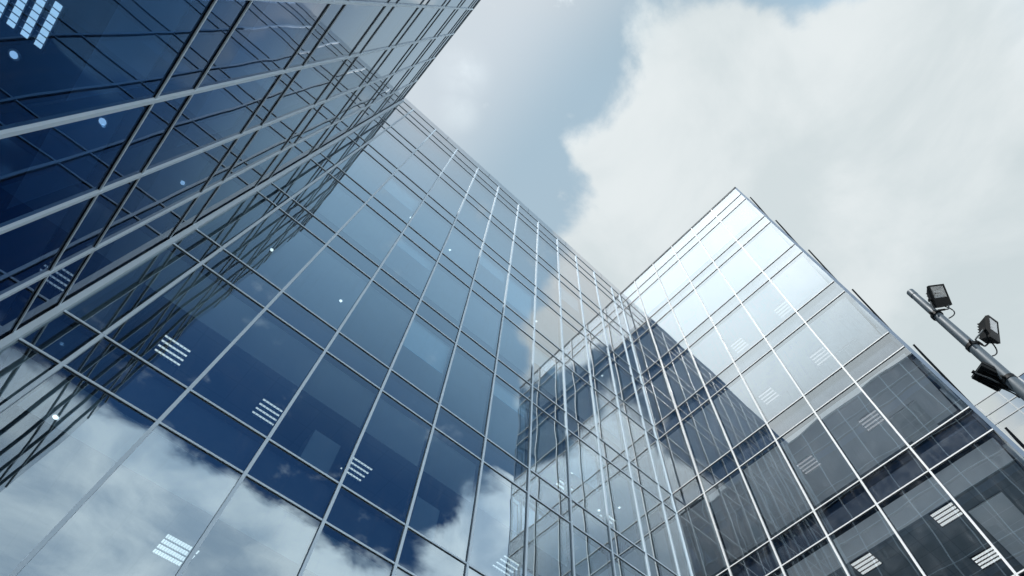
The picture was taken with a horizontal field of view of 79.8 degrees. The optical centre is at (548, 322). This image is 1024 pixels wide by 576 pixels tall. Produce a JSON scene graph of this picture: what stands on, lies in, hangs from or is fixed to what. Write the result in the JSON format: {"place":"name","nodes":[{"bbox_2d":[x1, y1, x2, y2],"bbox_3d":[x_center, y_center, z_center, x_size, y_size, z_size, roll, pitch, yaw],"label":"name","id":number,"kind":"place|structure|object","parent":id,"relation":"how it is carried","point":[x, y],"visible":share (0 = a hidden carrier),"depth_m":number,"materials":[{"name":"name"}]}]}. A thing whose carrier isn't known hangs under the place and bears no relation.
{"place":"outdoors","nodes":[
{"label":"outdoors","id":0,"kind":"place"},
{"bbox_2d":[0,0,480,339],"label":"office wing","id":1,"kind":"structure","parent":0,"point":[131,130],"depth_m":8.31,"materials":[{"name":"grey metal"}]},
{"bbox_2d":[0,278,43,339],"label":"window","id":2,"kind":"structure","parent":1,"relation":"in","point":[12,307],"depth_m":8.19,"materials":[{"name":"blue glass"}]},
{"bbox_2d":[0,197,92,294],"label":"window","id":3,"kind":"structure","parent":1,"relation":"in","point":[27,251],"depth_m":7.41,"materials":[{"name":"blue glass"}]},
{"bbox_2d":[0,105,148,227],"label":"window","id":4,"kind":"structure","parent":1,"relation":"in","point":[44,169],"depth_m":6.48,"materials":[{"name":"blue glass"}]},
{"bbox_2d":[0,0,212,129],"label":"window","id":5,"kind":"structure","parent":1,"relation":"in","point":[59,58],"depth_m":5.50,"materials":[{"name":"blue glass"}]},
{"bbox_2d":[62,198,195,302],"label":"window","id":6,"kind":"structure","parent":1,"relation":"in","point":[104,261],"depth_m":10.46,"materials":[{"name":"blue glass"}]},
{"bbox_2d":[99,139,235,243],"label":"window","id":7,"kind":"structure","parent":1,"relation":"in","point":[156,192],"depth_m":9.98,"materials":[{"name":"blue glass"}]},
{"bbox_2d":[146,74,280,169],"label":"window","id":8,"kind":"structure","parent":1,"relation":"in","point":[211,117],"depth_m":9.47,"materials":[{"name":"blue glass"}]},
{"bbox_2d":[195,155,276,222],"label":"window","id":9,"kind":"structure","parent":1,"relation":"in","point":[234,188],"depth_m":14.14,"materials":[{"name":"blue glass"}]},
{"bbox_2d":[198,1,328,87],"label":"window","id":10,"kind":"structure","parent":1,"relation":"in","point":[269,33],"depth_m":8.96,"materials":[{"name":"blue glass"}]},
{"bbox_2d":[227,109,309,177],"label":"window","id":11,"kind":"structure","parent":1,"relation":"in","point":[270,139],"depth_m":13.67,"materials":[{"name":"blue glass"}]},
{"bbox_2d":[271,129,326,177],"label":"window","id":12,"kind":"structure","parent":1,"relation":"in","point":[301,150],"depth_m":17.79,"materials":[{"name":"blue glass"}]},
{"bbox_2d":[264,59,345,123],"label":"window","id":13,"kind":"structure","parent":1,"relation":"in","point":[310,83],"depth_m":13.16,"materials":[{"name":"blue glass"}]},
{"bbox_2d":[297,91,355,141],"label":"window","id":14,"kind":"structure","parent":1,"relation":"in","point":[330,110],"depth_m":17.31,"materials":[{"name":"blue glass"}]},
{"bbox_2d":[320,111,361,147],"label":"window","id":15,"kind":"structure","parent":1,"relation":"in","point":[344,125],"depth_m":21.42,"materials":[{"name":"blue glass"}]},
{"bbox_2d":[306,5,384,64],"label":"window","id":16,"kind":"structure","parent":1,"relation":"in","point":[354,21],"depth_m":12.65,"materials":[{"name":"blue glass"}]},
{"bbox_2d":[329,50,385,97],"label":"window","id":17,"kind":"structure","parent":1,"relation":"in","point":[364,64],"depth_m":16.82,"materials":[{"name":"blue glass"}]},
{"bbox_2d":[343,78,386,117],"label":"window","id":18,"kind":"structure","parent":1,"relation":"in","point":[370,90],"depth_m":20.95,"materials":[{"name":"blue glass"}]},
{"bbox_2d":[350,0,388,2],"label":"window","id":19,"kind":"structure","parent":1,"relation":"in","point":[381,1],"depth_m":12.85,"materials":[{"name":"blue glass"}]},
{"bbox_2d":[353,97,386,128],"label":"window","id":20,"kind":"structure","parent":1,"relation":"in","point":[373,108],"depth_m":25.07,"materials":[{"name":"blue glass"}]},
{"bbox_2d":[362,7,416,52],"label":"window","id":21,"kind":"structure","parent":1,"relation":"in","point":[399,16],"depth_m":16.32,"materials":[{"name":"blue glass"}]},
{"bbox_2d":[369,44,412,82],"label":"window","id":22,"kind":"structure","parent":1,"relation":"in","point":[397,54],"depth_m":20.46,"materials":[{"name":"blue glass"}]},
{"bbox_2d":[374,69,408,101],"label":"window","id":23,"kind":"structure","parent":1,"relation":"in","point":[397,77],"depth_m":24.59,"materials":[{"name":"blue glass"}]},
{"bbox_2d":[379,87,405,112],"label":"window","id":24,"kind":"structure","parent":1,"relation":"in","point":[396,95],"depth_m":28.68,"materials":[{"name":"blue glass"}]},
{"bbox_2d":[398,0,422,4],"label":"window","id":25,"kind":"structure","parent":1,"relation":"in","point":[414,2],"depth_m":16.21,"materials":[{"name":"blue glass"}]},
{"bbox_2d":[396,62,425,90],"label":"window","id":26,"kind":"structure","parent":1,"relation":"in","point":[416,69],"depth_m":28.20,"materials":[{"name":"blue glass"}]},
{"bbox_2d":[397,40,430,71],"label":"window","id":27,"kind":"structure","parent":1,"relation":"in","point":[421,46],"depth_m":24.06,"materials":[{"name":"blue glass"}]},
{"bbox_2d":[398,8,438,44],"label":"window","id":28,"kind":"structure","parent":1,"relation":"in","point":[427,14],"depth_m":19.96,"materials":[{"name":"blue glass"}]},
{"bbox_2d":[417,36,445,63],"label":"window","id":29,"kind":"structure","parent":1,"relation":"in","point":[437,42],"depth_m":27.71,"materials":[{"name":"blue glass"}]},
{"bbox_2d":[427,0,445,5],"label":"window","id":30,"kind":"structure","parent":1,"relation":"in","point":[433,2],"depth_m":19.71,"materials":[{"name":"blue glass"}]},
{"bbox_2d":[421,9,454,39],"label":"window","id":31,"kind":"structure","parent":1,"relation":"in","point":[443,17],"depth_m":23.59,"materials":[{"name":"blue glass"}]},
{"bbox_2d":[439,9,465,35],"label":"window","id":32,"kind":"structure","parent":1,"relation":"in","point":[460,12],"depth_m":27.21,"materials":[{"name":"blue glass"}]},
{"bbox_2d":[447,0,461,6],"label":"window","id":33,"kind":"structure","parent":1,"relation":"in","point":[453,3],"depth_m":23.28,"materials":[{"name":"blue glass"}]},
{"bbox_2d":[461,0,473,7],"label":"window","id":34,"kind":"structure","parent":1,"relation":"in","point":[467,3],"depth_m":26.93,"materials":[{"name":"blue glass"}]},
{"bbox_2d":[0,98,693,575],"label":"office block","id":35,"kind":"structure","parent":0,"point":[404,302],"depth_m":14.76,"materials":[{"name":"blue glass"}]},
{"bbox_2d":[245,192,275,213],"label":"window","id":36,"kind":"structure","parent":35,"relation":"in","point":[256,199],"depth_m":15.66,"materials":[{"name":"blue glass"}]},
{"bbox_2d":[273,159,325,196],"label":"window","id":37,"kind":"structure","parent":35,"relation":"in","point":[292,182],"depth_m":18.06,"materials":[{"name":"blue glass"}]},
{"bbox_2d":[297,430,340,473],"bbox_3d":[-4.494,2.682,11.606,0.600,1.180,0.440,40,-70,-18],"label":"office cabinet","id":38,"kind":"object","parent":35,"relation":"on","point":[318,450],"visible":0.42,"depth_m":11.67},
{"bbox_2d":[293,173,363,231],"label":"window","id":39,"kind":"structure","parent":35,"relation":"in","point":[327,199],"depth_m":18.39,"materials":[{"name":"blue glass"}]},
{"bbox_2d":[321,137,358,164],"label":"window","id":40,"kind":"structure","parent":35,"relation":"in","point":[337,152],"depth_m":21.68,"materials":[{"name":"blue glass"}]},
{"bbox_2d":[309,246,370,299],"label":"window","id":41,"kind":"structure","parent":35,"relation":"in","point":[329,263],"depth_m":16.11,"materials":[{"name":"blue glass"}]},
{"bbox_2d":[338,148,391,194],"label":"window","id":42,"kind":"structure","parent":35,"relation":"in","point":[365,170],"depth_m":22.02,"materials":[{"name":"blue glass"}]},
{"bbox_2d":[355,120,383,141],"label":"window","id":43,"kind":"structure","parent":35,"relation":"in","point":[370,130],"depth_m":25.29,"materials":[{"name":"blue glass"}]},
{"bbox_2d":[339,205,400,265],"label":"window","id":44,"kind":"structure","parent":35,"relation":"in","point":[369,232],"depth_m":18.87,"materials":[{"name":"blue glass"}]},
{"bbox_2d":[369,131,411,167],"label":"window","id":45,"kind":"structure","parent":35,"relation":"in","point":[385,143],"depth_m":25.64,"materials":[{"name":"blue glass"}]},
{"bbox_2d":[380,107,403,124],"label":"window","id":46,"kind":"structure","parent":35,"relation":"in","point":[391,116],"depth_m":28.92,"materials":[{"name":"blue glass"}]},
{"bbox_2d":[374,175,422,223],"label":"window","id":47,"kind":"structure","parent":35,"relation":"in","point":[395,195],"depth_m":22.49,"materials":[{"name":"blue glass"}]},
{"bbox_2d":[381,235,435,296],"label":"window","id":48,"kind":"structure","parent":35,"relation":"in","point":[407,262],"depth_m":19.34,"materials":[{"name":"blue glass"}]},
{"bbox_2d":[392,117,427,147],"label":"window","id":49,"kind":"structure","parent":35,"relation":"in","point":[405,127],"depth_m":29.24,"materials":[{"name":"blue glass"}]},
{"bbox_2d":[399,154,438,192],"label":"window","id":50,"kind":"structure","parent":35,"relation":"in","point":[414,168],"depth_m":26.11,"materials":[{"name":"blue glass"}]},
{"bbox_2d":[401,496,439,540],"bbox_3d":[-2.667,4.201,12.383,0.600,1.180,0.440,40,-70,-18],"label":"office cabinet","id":51,"kind":"object","parent":35,"relation":"on","point":[424,517],"visible":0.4,"depth_m":12.44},
{"bbox_2d":[409,201,451,250],"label":"window","id":52,"kind":"structure","parent":35,"relation":"in","point":[427,222],"depth_m":22.96,"materials":[{"name":"blue glass"}]},
{"bbox_2d":[412,314,454,358],"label":"window","id":53,"kind":"structure","parent":35,"relation":"in","point":[442,342],"depth_m":17.36,"materials":[{"name":"blue glass"}]},
{"bbox_2d":[418,138,450,169],"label":"window","id":54,"kind":"structure","parent":35,"relation":"in","point":[430,149],"depth_m":29.71,"materials":[{"name":"blue glass"}]},
{"bbox_2d":[429,177,463,216],"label":"window","id":55,"kind":"structure","parent":35,"relation":"in","point":[442,192],"depth_m":26.57,"materials":[{"name":"blue glass"}]},
{"bbox_2d":[423,263,469,327],"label":"window","id":56,"kind":"structure","parent":35,"relation":"in","point":[445,292],"depth_m":19.81,"materials":[{"name":"blue glass"}]},
{"bbox_2d":[443,158,473,191],"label":"window","id":57,"kind":"structure","parent":35,"relation":"in","point":[456,172],"depth_m":30.18,"materials":[{"name":"blue glass"}]},
{"bbox_2d":[443,227,480,276],"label":"window","id":58,"kind":"structure","parent":35,"relation":"in","point":[460,249],"depth_m":23.43,"materials":[{"name":"blue glass"}]},
{"bbox_2d":[457,199,488,239],"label":"window","id":59,"kind":"structure","parent":35,"relation":"in","point":[471,217],"depth_m":27.05,"materials":[{"name":"blue glass"}]},
{"bbox_2d":[468,179,494,212],"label":"window","id":60,"kind":"structure","parent":35,"relation":"in","point":[477,190],"depth_m":30.65,"materials":[{"name":"blue glass"}]},
{"bbox_2d":[461,290,501,355],"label":"window","id":61,"kind":"structure","parent":35,"relation":"in","point":[482,322],"depth_m":20.28,"materials":[{"name":"blue glass"}]},
{"bbox_2d":[471,356,493,378],"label":"window","id":62,"kind":"structure","parent":35,"relation":"in","point":[484,368],"depth_m":18.18,"materials":[{"name":"blue glass"}]},
{"bbox_2d":[475,250,507,301],"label":"window","id":63,"kind":"structure","parent":35,"relation":"in","point":[490,274],"depth_m":23.90,"materials":[{"name":"blue glass"}]},
{"bbox_2d":[485,221,512,262],"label":"window","id":64,"kind":"structure","parent":35,"relation":"in","point":[496,238],"depth_m":27.51,"materials":[{"name":"blue glass"}]},
{"bbox_2d":[492,198,516,232],"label":"window","id":65,"kind":"structure","parent":35,"relation":"in","point":[501,211],"depth_m":31.12,"materials":[{"name":"blue glass"}]},
{"bbox_2d":[493,376,529,435],"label":"window","id":66,"kind":"structure","parent":35,"relation":"in","point":[512,401],"depth_m":17.97,"materials":[{"name":"blue glass"}]},
{"bbox_2d":[498,316,532,383],"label":"window","id":67,"kind":"structure","parent":35,"relation":"in","point":[516,347],"depth_m":20.75,"materials":[{"name":"blue glass"}]},
{"bbox_2d":[506,274,534,326],"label":"window","id":68,"kind":"structure","parent":35,"relation":"in","point":[520,299],"depth_m":24.36,"materials":[{"name":"blue glass"}]},
{"bbox_2d":[511,242,535,283],"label":"window","id":69,"kind":"structure","parent":35,"relation":"in","point":[522,261],"depth_m":27.99,"materials":[{"name":"blue glass"}]},
{"bbox_2d":[515,217,536,252],"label":"window","id":70,"kind":"structure","parent":35,"relation":"in","point":[524,232],"depth_m":31.57,"materials":[{"name":"blue glass"}]},
{"bbox_2d":[538,236,557,270],"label":"window","id":71,"kind":"structure","parent":35,"relation":"in","point":[546,251],"depth_m":32.06,"materials":[{"name":"blue glass"}]},
{"bbox_2d":[535,296,561,349],"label":"window","id":72,"kind":"structure","parent":35,"relation":"in","point":[548,322],"depth_m":24.84,"materials":[{"name":"blue glass"}]},
{"bbox_2d":[537,262,559,305],"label":"window","id":73,"kind":"structure","parent":35,"relation":"in","point":[547,282],"depth_m":28.43,"materials":[{"name":"blue glass"}]},
{"bbox_2d":[533,342,564,409],"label":"window","id":74,"kind":"structure","parent":35,"relation":"in","point":[548,370],"depth_m":21.22,"materials":[{"name":"blue glass"}]},
{"bbox_2d":[530,404,568,495],"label":"window","id":75,"kind":"structure","parent":35,"relation":"in","point":[548,441],"depth_m":17.59,"materials":[{"name":"blue glass"}]},
{"bbox_2d":[559,253,578,289],"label":"window","id":76,"kind":"structure","parent":35,"relation":"in","point":[567,270],"depth_m":32.51,"materials":[{"name":"blue glass"}]},
{"bbox_2d":[560,281,583,325],"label":"window","id":77,"kind":"structure","parent":35,"relation":"in","point":[570,302],"depth_m":28.92,"materials":[{"name":"blue glass"}]},
{"bbox_2d":[562,318,588,371],"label":"window","id":78,"kind":"structure","parent":35,"relation":"in","point":[574,343],"depth_m":25.30,"materials":[{"name":"blue glass"}]},
{"bbox_2d":[565,366,596,434],"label":"window","id":79,"kind":"structure","parent":35,"relation":"in","point":[579,400],"depth_m":21.69,"materials":[{"name":"blue glass"}]},
{"bbox_2d":[568,431,606,523],"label":"window","id":80,"kind":"structure","parent":35,"relation":"in","point":[585,468],"depth_m":18.07,"materials":[{"name":"blue glass"}]},
{"bbox_2d":[578,270,599,307],"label":"window","id":81,"kind":"structure","parent":35,"relation":"in","point":[588,288],"depth_m":33.00,"materials":[{"name":"blue glass"}]},
{"bbox_2d":[582,301,606,345],"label":"window","id":82,"kind":"structure","parent":35,"relation":"in","point":[593,321],"depth_m":29.39,"materials":[{"name":"blue glass"}]},
{"bbox_2d":[587,339,615,393],"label":"window","id":83,"kind":"structure","parent":35,"relation":"in","point":[600,366],"depth_m":25.78,"materials":[{"name":"blue glass"}]},
{"bbox_2d":[597,287,619,324],"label":"window","id":84,"kind":"structure","parent":35,"relation":"in","point":[607,304],"depth_m":33.46,"materials":[{"name":"blue glass"}]},
{"bbox_2d":[593,389,626,457],"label":"window","id":85,"kind":"structure","parent":35,"relation":"in","point":[608,417],"depth_m":22.16,"materials":[{"name":"blue glass"}]},
{"bbox_2d":[603,319,628,363],"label":"window","id":86,"kind":"structure","parent":35,"relation":"in","point":[615,341],"depth_m":29.85,"materials":[{"name":"blue glass"}]},
{"bbox_2d":[601,456,643,549],"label":"window","id":87,"kind":"structure","parent":35,"relation":"in","point":[623,516],"depth_m":18.53,"materials":[{"name":"blue glass"}]},
{"bbox_2d":[616,304,628,332],"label":"window","id":88,"kind":"structure","parent":35,"relation":"in","point":[620,311],"depth_m":33.82,"materials":[{"name":"blue glass"}]},
{"bbox_2d":[611,359,640,414],"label":"window","id":89,"kind":"structure","parent":35,"relation":"in","point":[625,388],"depth_m":26.24,"materials":[{"name":"blue glass"}]},
{"bbox_2d":[624,337,638,372],"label":"window","id":90,"kind":"structure","parent":35,"relation":"in","point":[629,347],"depth_m":30.17,"materials":[{"name":"blue glass"}]},
{"bbox_2d":[621,560,643,575],"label":"window","id":91,"kind":"structure","parent":35,"relation":"in","point":[632,571],"depth_m":16.34,"materials":[{"name":"blue glass"}]},
{"bbox_2d":[620,410,656,481],"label":"window","id":92,"kind":"structure","parent":35,"relation":"in","point":[636,440],"depth_m":22.63,"materials":[{"name":"blue glass"}]},
{"bbox_2d":[634,379,651,423],"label":"window","id":93,"kind":"structure","parent":35,"relation":"in","point":[640,391],"depth_m":26.61,"materials":[{"name":"blue glass"}]},
{"bbox_2d":[634,481,678,575],"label":"window","id":94,"kind":"structure","parent":35,"relation":"in","point":[658,544],"depth_m":19.01,"materials":[{"name":"blue glass"}]},
{"bbox_2d":[647,432,669,491],"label":"window","id":95,"kind":"structure","parent":35,"relation":"in","point":[662,479],"depth_m":22.99,"materials":[{"name":"blue glass"}]},
{"bbox_2d":[664,505,691,575],"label":"window","id":96,"kind":"structure","parent":35,"relation":"in","point":[682,560],"depth_m":19.48,"materials":[{"name":"blue glass"}]},
{"bbox_2d":[405,0,1023,404],"label":"sky","id":97,"kind":"structure","parent":0,"point":[885,137],"materials":[{"name":"white"}]},
{"bbox_2d":[620,187,1023,575],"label":"office wing","id":98,"kind":"structure","parent":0,"point":[811,416],"depth_m":20.52,"materials":[{"name":"glass"}]},
{"bbox_2d":[750,197,765,213],"bbox_3d":[10.797,-5.770,31.106,0.530,2.919,0.187,40,-70,-18],"label":"hopper window","id":99,"kind":"structure","parent":98,"relation":"in","point":[750,197],"depth_m":31.20,"materials":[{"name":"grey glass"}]},
{"bbox_2d":[775,220,798,244],"bbox_3d":[10.811,-3.951,27.515,0.530,2.919,0.187,40,-70,-18],"label":"hopper window","id":100,"kind":"structure","parent":98,"relation":"in","point":[775,220],"depth_m":27.63,"materials":[{"name":"grey glass"}]},
{"bbox_2d":[808,250,834,277],"bbox_3d":[10.825,-2.133,23.923,0.530,2.919,0.187,40,-70,-18],"label":"hopper window","id":101,"kind":"structure","parent":98,"relation":"in","point":[816,258],"depth_m":24.02,"materials":[{"name":"grey glass"}]},
{"bbox_2d":[852,289,888,326],"bbox_3d":[10.839,-0.314,20.331,0.530,2.919,0.187,40,-70,-18],"label":"hopper window","id":102,"kind":"structure","parent":98,"relation":"in","point":[853,290],"depth_m":20.39,"materials":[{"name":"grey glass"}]},
{"bbox_2d":[913,344,968,400],"bbox_3d":[10.853,1.504,16.740,0.530,2.919,0.187,40,-70,-18],"label":"hopper window","id":103,"kind":"structure","parent":98,"relation":"in","point":[914,345],"depth_m":16.90,"materials":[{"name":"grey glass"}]},
{"bbox_2d":[1004,427,1023,448],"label":"hopper window","id":104,"kind":"structure","parent":98,"relation":"in","point":[1015,438],"depth_m":14.09,"materials":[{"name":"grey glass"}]},
{"bbox_2d":[907,284,1023,400],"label":"floodlight mast","id":105,"kind":"object","parent":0,"point":[991,372],"visible":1,"depth_m":6.06,"materials":[{"name":"grey metal"}]},
{"bbox_2d":[974,372,1023,450],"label":"office building","id":106,"kind":"structure","parent":0,"point":[1002,409],"depth_m":39.18,"materials":[{"name":"glass"}]},
{"bbox_2d":[996,425,1023,450],"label":"window","id":107,"kind":"structure","parent":106,"relation":"in","point":[996,425],"depth_m":37.84,"materials":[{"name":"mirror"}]},
{"bbox_2d":[998,410,1023,443],"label":"window","id":108,"kind":"structure","parent":106,"relation":"in","point":[1015,422],"depth_m":38.18,"materials":[{"name":"glass"}]}
]}

